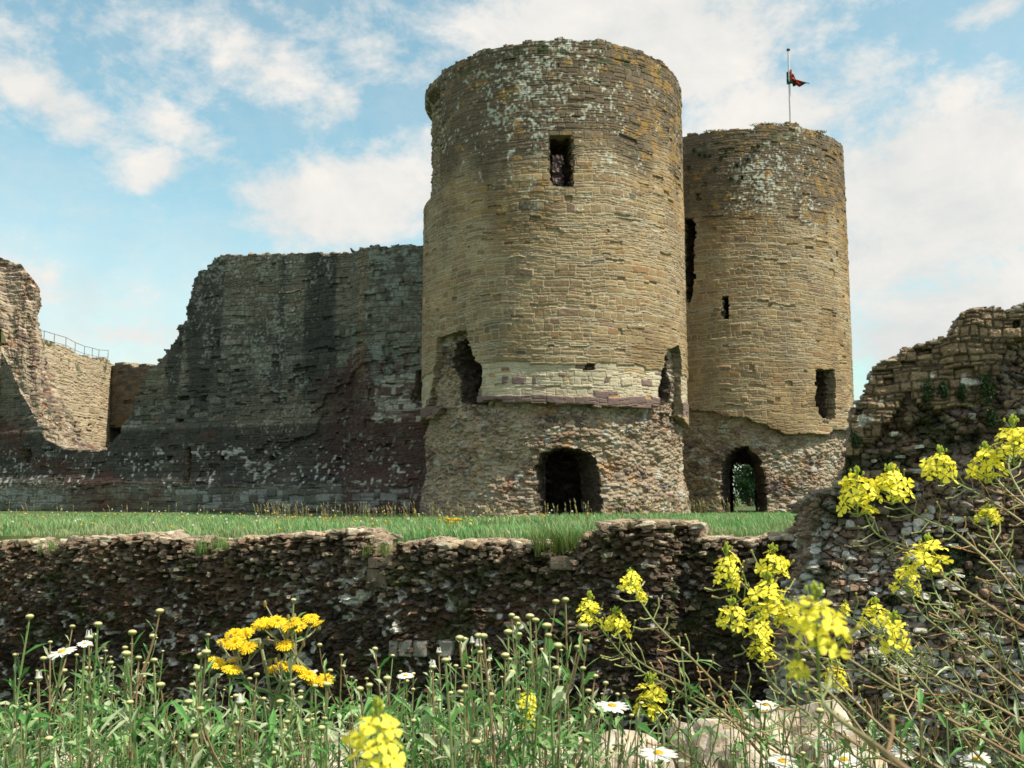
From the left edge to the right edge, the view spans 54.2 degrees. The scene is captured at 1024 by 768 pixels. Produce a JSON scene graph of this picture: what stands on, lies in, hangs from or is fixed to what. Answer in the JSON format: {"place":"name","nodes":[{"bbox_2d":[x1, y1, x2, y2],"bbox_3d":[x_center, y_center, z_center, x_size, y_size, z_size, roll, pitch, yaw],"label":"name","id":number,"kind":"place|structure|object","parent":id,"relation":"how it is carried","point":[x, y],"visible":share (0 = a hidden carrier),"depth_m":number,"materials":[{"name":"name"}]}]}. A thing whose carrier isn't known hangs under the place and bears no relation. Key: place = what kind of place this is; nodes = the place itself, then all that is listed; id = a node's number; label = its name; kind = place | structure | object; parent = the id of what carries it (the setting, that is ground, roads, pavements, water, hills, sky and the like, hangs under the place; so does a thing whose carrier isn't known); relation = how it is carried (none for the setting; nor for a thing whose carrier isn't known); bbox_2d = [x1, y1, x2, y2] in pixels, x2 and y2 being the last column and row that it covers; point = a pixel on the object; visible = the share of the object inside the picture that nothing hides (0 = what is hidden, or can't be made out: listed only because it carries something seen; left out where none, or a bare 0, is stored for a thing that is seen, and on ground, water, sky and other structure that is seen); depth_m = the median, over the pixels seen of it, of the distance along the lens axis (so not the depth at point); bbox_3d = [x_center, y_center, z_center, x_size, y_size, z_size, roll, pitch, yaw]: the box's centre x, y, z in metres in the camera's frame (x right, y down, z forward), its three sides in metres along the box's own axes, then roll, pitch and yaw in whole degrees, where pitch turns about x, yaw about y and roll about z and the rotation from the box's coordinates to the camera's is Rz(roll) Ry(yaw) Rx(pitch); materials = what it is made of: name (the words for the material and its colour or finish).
{"place":"outdoors","nodes":[
{"label":"outdoors","id":0,"kind":"place"},
{"bbox_2d":[291,726,380,767],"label":"rock","id":1,"kind":"object","parent":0,"point":[330,756],"visible":0.1,"depth_m":1.92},
{"bbox_2d":[0,494,755,767],"bbox_3d":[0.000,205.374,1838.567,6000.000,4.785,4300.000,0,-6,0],"label":"ground","id":2,"kind":"structure","parent":0,"point":[738,508],"depth_m":21.16,"materials":[{"name":"plant"}]},
{"bbox_2d":[0,614,46,767],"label":"daisy plant","id":3,"kind":"object","parent":2,"relation":"on","point":[18,667],"visible":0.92,"depth_m":1.18,"materials":[{"name":"green plant"}]},
{"bbox_2d":[10,702,53,767],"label":"daisy plant","id":4,"kind":"object","parent":2,"relation":"on","point":[47,739],"visible":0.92,"depth_m":1.03,"materials":[{"name":"green plant"}]},
{"bbox_2d":[29,670,53,767],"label":"daisy plant","id":5,"kind":"object","parent":2,"relation":"on","point":[38,677],"visible":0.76,"depth_m":1.14,"materials":[{"name":"green plant"}]},
{"bbox_2d":[0,328,111,446],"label":"ward wall","id":6,"kind":"structure","parent":2,"relation":"on","point":[82,383],"depth_m":72.37,"materials":[{"name":"stone"}]},
{"bbox_2d":[38,625,74,766],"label":"daisy plant","id":7,"kind":"object","parent":2,"relation":"on","point":[50,697],"visible":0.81,"depth_m":1.25,"materials":[{"name":"green plant"}]},
{"bbox_2d":[40,656,72,767],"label":"daisy plant","id":8,"kind":"object","parent":2,"relation":"on","point":[68,697],"visible":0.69,"depth_m":1.33,"materials":[{"name":"green plant"}]},
{"bbox_2d":[47,647,76,767],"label":"daisy","id":9,"kind":"object","parent":2,"relation":"on","point":[62,652],"visible":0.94,"depth_m":1.17,"materials":[{"name":"white plant"}]},
{"bbox_2d":[51,653,93,765],"bbox_3d":[-0.647,0.606,1.458,0.078,0.434,0.053,5,-8,-37],"label":"daisy plant","id":10,"kind":"object","parent":2,"relation":"on","point":[75,685],"visible":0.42,"depth_m":1.47,"materials":[{"name":"green plant"}]},
{"bbox_2d":[59,640,92,767],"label":"daisy","id":11,"kind":"object","parent":2,"relation":"on","point":[84,644],"visible":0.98,"depth_m":1.12,"materials":[{"name":"white plant"}]},
{"bbox_2d":[64,666,100,767],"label":"daisy plant","id":12,"kind":"object","parent":2,"relation":"on","point":[83,718],"visible":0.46,"depth_m":1.19,"materials":[{"name":"green plant"}]},
{"bbox_2d":[70,622,113,767],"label":"daisy plant","id":13,"kind":"object","parent":2,"relation":"on","point":[92,658],"visible":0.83,"depth_m":1.15,"materials":[{"name":"green plant"}]},
{"bbox_2d":[76,629,110,767],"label":"daisy plant","id":14,"kind":"object","parent":2,"relation":"on","point":[88,637],"visible":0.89,"depth_m":1.15,"materials":[{"name":"green plant"}]},
{"bbox_2d":[92,633,143,767],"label":"daisy plant","id":15,"kind":"object","parent":2,"relation":"on","point":[107,668],"visible":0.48,"depth_m":1.22,"materials":[{"name":"green plant"}]},
{"bbox_2d":[107,651,151,767],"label":"daisy plant","id":16,"kind":"object","parent":2,"relation":"on","point":[130,702],"visible":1,"depth_m":0.98,"materials":[{"name":"green plant"}]},
{"bbox_2d":[105,661,155,767],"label":"daisy plant","id":17,"kind":"object","parent":2,"relation":"on","point":[143,705],"visible":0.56,"depth_m":1.35,"materials":[{"name":"green plant"}]},
{"bbox_2d":[106,362,156,447],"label":"ward wall","id":18,"kind":"structure","parent":2,"relation":"on","point":[128,379],"depth_m":77.21,"materials":[{"name":"stone"}]},
{"bbox_2d":[114,634,156,767],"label":"daisy plant","id":19,"kind":"object","parent":2,"relation":"on","point":[143,676],"visible":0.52,"depth_m":1.25,"materials":[{"name":"green plant"}]},
{"bbox_2d":[117,608,163,767],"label":"daisy plant","id":20,"kind":"object","parent":2,"relation":"on","point":[159,611],"visible":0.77,"depth_m":1.19,"materials":[{"name":"green plant"}]},
{"bbox_2d":[133,658,198,767],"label":"daisy plant","id":21,"kind":"object","parent":2,"relation":"on","point":[153,691],"visible":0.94,"depth_m":1.05,"materials":[{"name":"green plant"}]},
{"bbox_2d":[156,682,201,767],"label":"daisy plant","id":22,"kind":"object","parent":2,"relation":"on","point":[187,702],"visible":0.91,"depth_m":1.07,"materials":[{"name":"green plant"}]},
{"bbox_2d":[181,652,238,767],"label":"daisy plant","id":23,"kind":"object","parent":2,"relation":"on","point":[201,656],"visible":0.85,"depth_m":1.09,"materials":[{"name":"green plant"}]},
{"bbox_2d":[175,633,245,767],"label":"daisy plant","id":24,"kind":"object","parent":2,"relation":"on","point":[211,683],"visible":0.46,"depth_m":1.25,"materials":[{"name":"green plant"}]},
{"bbox_2d":[178,649,243,767],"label":"daisy plant","id":25,"kind":"object","parent":2,"relation":"on","point":[205,652],"visible":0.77,"depth_m":1.11,"materials":[{"name":"green plant"}]},
{"bbox_2d":[0,244,428,514],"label":"curtain wall","id":26,"kind":"structure","parent":2,"relation":"on","point":[290,379],"depth_m":50.76,"materials":[{"name":"stone"}]},
{"bbox_2d":[197,706,257,767],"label":"daisy plant","id":27,"kind":"object","parent":2,"relation":"on","point":[201,709],"visible":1,"depth_m":0.97,"materials":[{"name":"green plant"}]},
{"bbox_2d":[217,693,260,767],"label":"daisy plant","id":28,"kind":"object","parent":2,"relation":"on","point":[239,702],"visible":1,"depth_m":0.98,"materials":[{"name":"green plant"}]},
{"bbox_2d":[238,672,265,767],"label":"daisy plant","id":29,"kind":"object","parent":2,"relation":"on","point":[256,674],"visible":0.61,"depth_m":1.18,"materials":[{"name":"green plant"}]},
{"bbox_2d":[208,600,335,767],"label":"ragwort plant","id":30,"kind":"object","parent":2,"relation":"on","point":[239,641],"visible":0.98,"depth_m":1.21,"materials":[{"name":"yellow plant"}]},
{"bbox_2d":[267,699,303,767],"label":"daisy plant","id":31,"kind":"object","parent":2,"relation":"on","point":[279,701],"visible":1,"depth_m":0.98,"materials":[{"name":"green plant"}]},
{"bbox_2d":[272,598,318,767],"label":"daisy plant","id":32,"kind":"object","parent":2,"relation":"on","point":[291,658],"visible":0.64,"depth_m":1.19,"materials":[{"name":"green plant"}]},
{"bbox_2d":[269,696,323,767],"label":"daisy plant","id":33,"kind":"object","parent":2,"relation":"on","point":[306,721],"visible":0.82,"depth_m":1.05,"materials":[{"name":"green plant"}]},
{"bbox_2d":[8,507,605,532],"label":"meadow flowers","id":34,"kind":"object","parent":2,"relation":"on","point":[385,521],"visible":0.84,"depth_m":26.66,"materials":[{"name":"yellow plant"}]},
{"bbox_2d":[283,682,341,767],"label":"daisy plant","id":35,"kind":"object","parent":2,"relation":"on","point":[324,684],"visible":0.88,"depth_m":1.07,"materials":[{"name":"green plant"}]},
{"bbox_2d":[317,643,350,767],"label":"daisy plant","id":36,"kind":"object","parent":2,"relation":"on","point":[319,645],"visible":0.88,"depth_m":1.24,"materials":[{"name":"green plant"}]},
{"bbox_2d":[352,686,381,767],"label":"daisy plant","id":37,"kind":"object","parent":2,"relation":"on","point":[359,690],"visible":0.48,"depth_m":1.04,"materials":[{"name":"green plant"}]},
{"bbox_2d":[342,697,405,767],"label":"mustard plant","id":38,"kind":"object","parent":2,"relation":"on","point":[394,759],"visible":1,"depth_m":0.46,"materials":[{"name":"yellow plant"}]},
{"bbox_2d":[375,676,407,753],"bbox_3d":[-0.114,0.544,1.054,0.089,0.470,0.069,6,-8,-42],"label":"daisy plant","id":39,"kind":"object","parent":2,"relation":"on","point":[387,678],"visible":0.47,"depth_m":1.05,"materials":[{"name":"green plant"}]},
{"bbox_2d":[0,518,797,758],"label":"moat wall","id":40,"kind":"structure","parent":2,"relation":"on","point":[414,605],"depth_m":18.13,"materials":[{"name":"stone"}]},
{"bbox_2d":[195,533,238,554],"bbox_3d":[-5.812,3.172,19.909,1.135,0.429,0.858,0,-6,0],"label":"grass tuft","id":41,"kind":"object","parent":40,"relation":"on","point":[222,543],"visible":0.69,"depth_m":19.59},
{"bbox_2d":[524,523,596,556],"bbox_3d":[0.877,2.680,17.455,1.644,0.619,1.043,0,-6,0],"label":"grass tuft","id":42,"kind":"object","parent":40,"relation":"on","point":[560,542],"visible":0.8,"depth_m":17.11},
{"bbox_2d":[419,660,447,767],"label":"daisy plant","id":43,"kind":"object","parent":2,"relation":"on","point":[432,668],"visible":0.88,"depth_m":1.15,"materials":[{"name":"green plant"}]},
{"bbox_2d":[429,658,480,767],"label":"daisy plant","id":44,"kind":"object","parent":2,"relation":"on","point":[452,715],"visible":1,"depth_m":0.95,"materials":[{"name":"green plant"}]},
{"bbox_2d":[454,684,481,767],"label":"daisy plant","id":45,"kind":"object","parent":2,"relation":"on","point":[471,693],"visible":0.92,"depth_m":1.00,"materials":[{"name":"green plant"}]},
{"bbox_2d":[446,635,490,767],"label":"daisy plant","id":46,"kind":"object","parent":2,"relation":"on","point":[459,638],"visible":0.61,"depth_m":1.05,"materials":[{"name":"green plant"}]},
{"bbox_2d":[430,658,511,767],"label":"daisy plant","id":47,"kind":"object","parent":2,"relation":"on","point":[468,667],"visible":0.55,"depth_m":1.15,"materials":[{"name":"green plant"}]},
{"bbox_2d":[455,639,490,765],"bbox_3d":[-0.053,0.547,1.179,0.073,0.490,0.084,1,-6,-6],"label":"daisy plant","id":48,"kind":"object","parent":2,"relation":"on","point":[475,683],"visible":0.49,"depth_m":1.19,"materials":[{"name":"green plant"}]},
{"bbox_2d":[456,637,491,767],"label":"daisy plant","id":49,"kind":"object","parent":2,"relation":"on","point":[460,692],"visible":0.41,"depth_m":1.28,"materials":[{"name":"green plant"}]},
{"bbox_2d":[471,650,504,767],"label":"daisy plant","id":50,"kind":"object","parent":2,"relation":"on","point":[483,749],"visible":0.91,"depth_m":1.03,"materials":[{"name":"green plant"}]},
{"bbox_2d":[469,633,509,767],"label":"daisy plant","id":51,"kind":"object","parent":2,"relation":"on","point":[486,708],"visible":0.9,"depth_m":1.01,"materials":[{"name":"green plant"}]},
{"bbox_2d":[474,633,518,767],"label":"daisy plant","id":52,"kind":"object","parent":2,"relation":"on","point":[504,655],"visible":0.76,"depth_m":1.14,"materials":[{"name":"green plant"}]},
{"bbox_2d":[490,629,527,767],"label":"daisy plant","id":53,"kind":"object","parent":2,"relation":"on","point":[507,632],"visible":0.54,"depth_m":1.17,"materials":[{"name":"green plant"}]},
{"bbox_2d":[487,613,533,767],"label":"daisy plant","id":54,"kind":"object","parent":2,"relation":"on","point":[520,666],"visible":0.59,"depth_m":1.34,"materials":[{"name":"green plant"}]},
{"bbox_2d":[0,683,1023,767],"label":"undergrowth","id":55,"kind":"object","parent":2,"relation":"on","point":[349,709],"visible":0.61,"depth_m":1.12,"materials":[{"name":"green plant"}]},
{"bbox_2d":[505,670,532,767],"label":"daisy plant","id":56,"kind":"object","parent":2,"relation":"on","point":[516,721],"visible":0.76,"depth_m":1.16,"materials":[{"name":"green plant"}]},
{"bbox_2d":[506,616,542,767],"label":"daisy plant","id":57,"kind":"object","parent":2,"relation":"on","point":[516,619],"visible":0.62,"depth_m":1.29,"materials":[{"name":"green plant"}]},
{"bbox_2d":[502,661,547,767],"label":"daisy plant","id":58,"kind":"object","parent":2,"relation":"on","point":[541,667],"visible":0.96,"depth_m":1.02,"materials":[{"name":"green plant"}]},
{"bbox_2d":[506,613,546,767],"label":"daisy plant","id":59,"kind":"object","parent":2,"relation":"on","point":[529,616],"visible":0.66,"depth_m":1.20,"materials":[{"name":"green plant"}]},
{"bbox_2d":[515,623,558,767],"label":"daisy plant","id":60,"kind":"object","parent":2,"relation":"on","point":[546,626],"visible":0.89,"depth_m":1.04,"materials":[{"name":"green plant"}]},
{"bbox_2d":[524,599,559,767],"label":"daisy plant","id":61,"kind":"object","parent":2,"relation":"on","point":[536,620],"visible":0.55,"depth_m":1.33,"materials":[{"name":"green plant"}]},
{"bbox_2d":[525,633,570,767],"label":"daisy plant","id":62,"kind":"object","parent":2,"relation":"on","point":[558,692],"visible":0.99,"depth_m":1.00,"materials":[{"name":"green plant"}]},
{"bbox_2d":[514,687,581,767],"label":"mustard plant","id":63,"kind":"object","parent":2,"relation":"on","point":[530,711],"visible":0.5,"depth_m":1.15,"materials":[{"name":"yellow plant"}]},
{"bbox_2d":[530,645,578,767],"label":"daisy plant","id":64,"kind":"object","parent":2,"relation":"on","point":[546,696],"visible":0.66,"depth_m":1.09,"materials":[{"name":"green plant"}]},
{"bbox_2d":[419,37,690,517],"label":"round tower","id":65,"kind":"structure","parent":2,"relation":"on","point":[554,354],"depth_m":40.88,"materials":[{"name":"stone"}]},
{"bbox_2d":[537,623,598,767],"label":"daisy plant","id":66,"kind":"object","parent":2,"relation":"on","point":[582,626],"visible":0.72,"depth_m":1.08,"materials":[{"name":"green plant"}]},
{"bbox_2d":[543,597,609,767],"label":"daisy plant","id":67,"kind":"object","parent":2,"relation":"on","point":[565,600],"visible":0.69,"depth_m":1.19,"materials":[{"name":"green plant"}]},
{"bbox_2d":[562,666,599,767],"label":"daisy plant","id":68,"kind":"object","parent":2,"relation":"on","point":[590,675],"visible":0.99,"depth_m":1.02,"materials":[{"name":"green plant"}]},
{"bbox_2d":[562,639,599,765],"bbox_3d":[0.076,0.578,1.343,0.066,0.465,0.086,6,-8,-42],"label":"daisy plant","id":69,"kind":"object","parent":2,"relation":"on","point":[587,691],"visible":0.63,"depth_m":1.35,"materials":[{"name":"green plant"}]},
{"bbox_2d":[493,722,676,767],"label":"rock","id":70,"kind":"object","parent":2,"relation":"on","point":[631,737],"visible":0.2,"depth_m":1.93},
{"bbox_2d":[577,701,643,767],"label":"daisy plant","id":71,"kind":"object","parent":2,"relation":"on","point":[592,713],"visible":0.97,"depth_m":1.01,"materials":[{"name":"green plant"}]},
{"bbox_2d":[594,701,628,767],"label":"daisy","id":72,"kind":"object","parent":2,"relation":"on","point":[612,707],"visible":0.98,"depth_m":1.16,"materials":[{"name":"white plant"}]},
{"bbox_2d":[609,693,633,767],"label":"daisy plant","id":73,"kind":"object","parent":2,"relation":"on","point":[617,726],"visible":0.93,"depth_m":1.35,"materials":[{"name":"green plant"}]},
{"bbox_2d":[640,746,677,767],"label":"daisy","id":74,"kind":"object","parent":2,"relation":"on","point":[662,753],"visible":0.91,"depth_m":1.11,"materials":[{"name":"white plant"}]},
{"bbox_2d":[575,567,813,767],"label":"mustard plant","id":75,"kind":"object","parent":2,"relation":"on","point":[609,621],"visible":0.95,"depth_m":1.26,"materials":[{"name":"yellow plant"}]},
{"bbox_2d":[671,647,723,767],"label":"daisy plant","id":76,"kind":"object","parent":2,"relation":"on","point":[682,670],"visible":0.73,"depth_m":1.24,"materials":[{"name":"green plant"}]},
{"bbox_2d":[666,718,787,767],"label":"rock","id":77,"kind":"object","parent":2,"relation":"on","point":[704,744],"visible":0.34,"depth_m":1.87,"materials":[{"name":"stone"}]},
{"bbox_2d":[732,463,755,505],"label":"leafy tree","id":78,"kind":"object","parent":2,"relation":"on","point":[747,485],"visible":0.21,"depth_m":84.89,"materials":[{"name":"green plant"}]},
{"bbox_2d":[752,700,779,767],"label":"daisy","id":79,"kind":"object","parent":2,"relation":"on","point":[765,704],"visible":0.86,"depth_m":1.21,"materials":[{"name":"white plant"}]},
{"bbox_2d":[681,121,853,512],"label":"round tower","id":80,"kind":"structure","parent":2,"relation":"on","point":[770,391],"depth_m":50.21,"materials":[{"name":"stone"}]},
{"bbox_2d":[765,753,798,767],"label":"daisy","id":81,"kind":"object","parent":2,"relation":"on","point":[779,760],"visible":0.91,"depth_m":1.16,"materials":[{"name":"white plant"}]},
{"bbox_2d":[769,659,805,755],"bbox_3d":[0.323,0.560,1.187,0.067,0.467,0.067,-2,-7,20],"label":"daisy plant","id":82,"kind":"object","parent":2,"relation":"on","point":[774,742],"visible":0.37,"depth_m":1.20,"materials":[{"name":"green plant"}]},
{"bbox_2d":[743,699,852,745],"bbox_3d":[0.598,0.887,2.237,0.267,0.363,0.443,0,-6,0],"label":"rock","id":83,"kind":"object","parent":2,"relation":"on","point":[840,711],"visible":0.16,"depth_m":2.22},
{"bbox_2d":[662,663,942,767],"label":"mustard plant","id":84,"kind":"object","parent":2,"relation":"on","point":[811,740],"visible":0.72,"depth_m":1.17,"materials":[{"name":"green plant"}]},
{"bbox_2d":[809,708,838,767],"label":"daisy plant","id":85,"kind":"object","parent":2,"relation":"on","point":[819,711],"visible":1,"depth_m":0.98,"materials":[{"name":"green plant"}]},
{"bbox_2d":[790,723,887,767],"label":"rock","id":86,"kind":"object","parent":2,"relation":"on","point":[850,733],"visible":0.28,"depth_m":1.84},
{"bbox_2d":[784,580,909,767],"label":"mustard plant","id":87,"kind":"object","parent":2,"relation":"on","point":[812,632],"visible":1,"depth_m":0.49,"materials":[{"name":"yellow plant"}]},
{"bbox_2d":[704,541,1023,767],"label":"mustard plant","id":88,"kind":"object","parent":2,"relation":"on","point":[774,606],"visible":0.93,"depth_m":1.12,"materials":[{"name":"yellow plant"}]},
{"bbox_2d":[762,302,1023,767],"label":"ruined wall","id":89,"kind":"structure","parent":2,"relation":"on","point":[892,418],"depth_m":14.66,"materials":[{"name":"stone"}]},
{"bbox_2d":[919,377,935,407],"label":"wall plant","id":90,"kind":"object","parent":89,"relation":"attached to","point":[927,391],"depth_m":14.74,"materials":[{"name":"green plant"}]},
{"bbox_2d":[941,550,972,586],"bbox_3d":[6.388,2.679,14.380,0.494,0.596,0.217,0,-6,0],"label":"wall plant","id":91,"kind":"object","parent":89,"relation":"attached to","point":[957,565],"depth_m":14.38,"materials":[{"name":"green plant"}]},
{"bbox_2d":[977,372,995,404],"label":"wall plant","id":92,"kind":"object","parent":89,"relation":"attached to","point":[986,388],"depth_m":14.45,"materials":[{"name":"green plant"}]},
{"bbox_2d":[983,407,999,428],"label":"wall plant","id":93,"kind":"object","parent":89,"relation":"attached to","point":[991,417],"depth_m":14.38,"materials":[{"name":"green plant"}]},
{"bbox_2d":[820,593,1023,767],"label":"mustard plant","id":94,"kind":"object","parent":2,"relation":"on","point":[894,625],"visible":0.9,"depth_m":1.21,"materials":[{"name":"green plant"}]},
{"bbox_2d":[836,462,1023,693],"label":"mustard plant","id":95,"kind":"object","parent":2,"relation":"on","point":[857,499],"visible":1,"depth_m":1.27,"materials":[{"name":"yellow plant"}]},
{"bbox_2d":[866,566,1023,767],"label":"mustard plant","id":96,"kind":"object","parent":2,"relation":"on","point":[970,713],"visible":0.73,"depth_m":1.41,"materials":[{"name":"green plant"}]},
{"bbox_2d":[933,710,963,767],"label":"daisy plant","id":97,"kind":"object","parent":2,"relation":"on","point":[939,759],"visible":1,"depth_m":1.07,"materials":[{"name":"green plant"}]},
{"bbox_2d":[919,414,1023,581],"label":"mustard plant","id":98,"kind":"object","parent":2,"relation":"on","point":[1013,435],"visible":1,"depth_m":1.33,"materials":[{"name":"yellow plant"}]},
{"bbox_2d":[960,751,990,767],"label":"daisy","id":99,"kind":"object","parent":2,"relation":"on","point":[976,765],"visible":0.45,"depth_m":1.21,"materials":[{"name":"white plant"}]},
{"bbox_2d":[9,497,776,532],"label":"seeding grass","id":100,"kind":"structure","parent":0,"point":[487,512],"depth_m":29.26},
{"bbox_2d":[0,511,796,542],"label":"grass","id":101,"kind":"structure","parent":0,"point":[749,524],"depth_m":24.07,"materials":[{"name":"plant"}]},
{"bbox_2d":[0,0,1023,493],"label":"sky","id":102,"kind":"structure","parent":0,"point":[144,143],"materials":[{"name":"blue"}]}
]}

